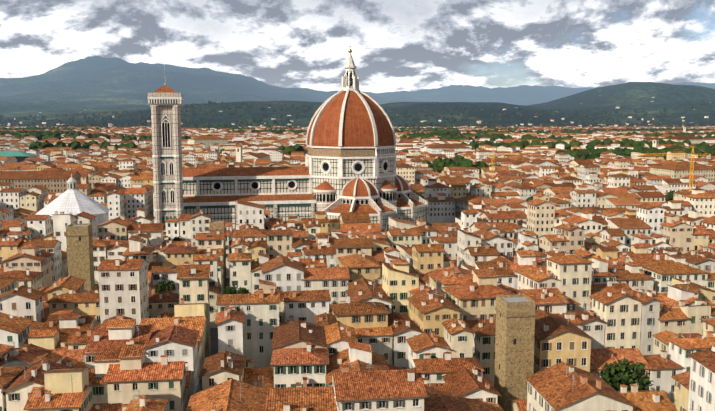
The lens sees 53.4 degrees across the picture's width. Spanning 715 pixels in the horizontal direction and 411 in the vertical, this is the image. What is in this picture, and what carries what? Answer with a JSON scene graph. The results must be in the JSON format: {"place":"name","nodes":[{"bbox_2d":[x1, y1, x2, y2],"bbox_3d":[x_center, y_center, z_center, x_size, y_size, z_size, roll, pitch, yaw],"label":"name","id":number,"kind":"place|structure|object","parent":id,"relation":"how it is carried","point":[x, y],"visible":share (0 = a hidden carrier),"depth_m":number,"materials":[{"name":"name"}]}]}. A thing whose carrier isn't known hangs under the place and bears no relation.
{"place":"outdoors","nodes":[
{"label":"outdoors","id":0,"kind":"place"},
{"bbox_2d":[200,223,430,391],"bbox_3d":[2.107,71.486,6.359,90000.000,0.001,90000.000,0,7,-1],"label":"ground","id":1,"kind":"structure","parent":0,"point":[214,339],"depth_m":233.24,"materials":[{"name":"grey"}]},
{"bbox_2d":[35,174,109,238],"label":"baptistery","id":2,"kind":"structure","parent":1,"relation":"on","point":[72,199],"depth_m":397.59,"materials":[{"name":"white stone"}]},
{"bbox_2d":[147,66,183,231],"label":"campanile","id":3,"kind":"structure","parent":1,"relation":"on","point":[165,101],"depth_m":376.30,"materials":[{"name":"stone"}]},
{"bbox_2d":[153,46,427,230],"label":"cathedral","id":4,"kind":"structure","parent":1,"relation":"on","point":[350,162],"depth_m":409.99,"materials":[{"name":"stone"}]},
{"bbox_2d":[0,148,714,410],"bbox_3d":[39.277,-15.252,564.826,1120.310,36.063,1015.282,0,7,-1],"label":"city","id":5,"kind":"object","parent":1,"relation":"on","point":[497,292],"visible":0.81,"depth_m":203.73,"materials":[{"name":"paint"}]},
{"bbox_2d":[0,107,714,160],"bbox_3d":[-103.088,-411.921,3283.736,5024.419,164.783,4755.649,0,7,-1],"label":"city","id":6,"kind":"object","parent":1,"relation":"on","point":[267,142],"visible":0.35,"depth_m":1599.12,"materials":[{"name":"paint"}]},
{"bbox_2d":[0,100,714,154],"bbox_3d":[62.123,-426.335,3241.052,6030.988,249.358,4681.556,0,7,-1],"label":"trees","id":7,"kind":"object","parent":1,"relation":"on","point":[449,133],"visible":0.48,"depth_m":2856.73,"materials":[{"name":"green plant"}]},
{"bbox_2d":[0,126,714,192],"bbox_3d":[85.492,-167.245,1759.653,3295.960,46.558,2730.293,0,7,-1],"label":"buildings","id":8,"kind":"structure","parent":1,"relation":"on","point":[53,181],"depth_m":630.44,"materials":[{"name":"paint"}]},
{"bbox_2d":[155,147,714,390],"bbox_3d":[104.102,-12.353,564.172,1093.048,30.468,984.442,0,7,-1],"label":"tree","id":9,"kind":"object","parent":1,"relation":"on","point":[617,375],"visible":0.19,"depth_m":491.29,"materials":[{"name":"green plant"}]},
{"bbox_2d":[480,147,519,177],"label":"tower crane","id":10,"kind":"object","parent":1,"relation":"on","point":[493,155],"visible":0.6,"depth_m":558.83,"materials":[{"name":"yellow metal"}]},
{"bbox_2d":[638,146,710,190],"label":"tower crane","id":11,"kind":"object","parent":1,"relation":"on","point":[693,157],"visible":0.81,"depth_m":470.35,"materials":[{"name":"yellow metal"}]},
{"bbox_2d":[0,55,714,127],"bbox_3d":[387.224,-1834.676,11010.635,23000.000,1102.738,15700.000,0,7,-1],"label":"hills","id":12,"kind":"structure","parent":0,"point":[89,86],"depth_m":7725.32,"materials":[{"name":"green plant"}]},
{"bbox_2d":[0,0,714,92],"label":"sky","id":13,"kind":"structure","parent":0,"point":[397,45],"materials":[{"name":"white"}]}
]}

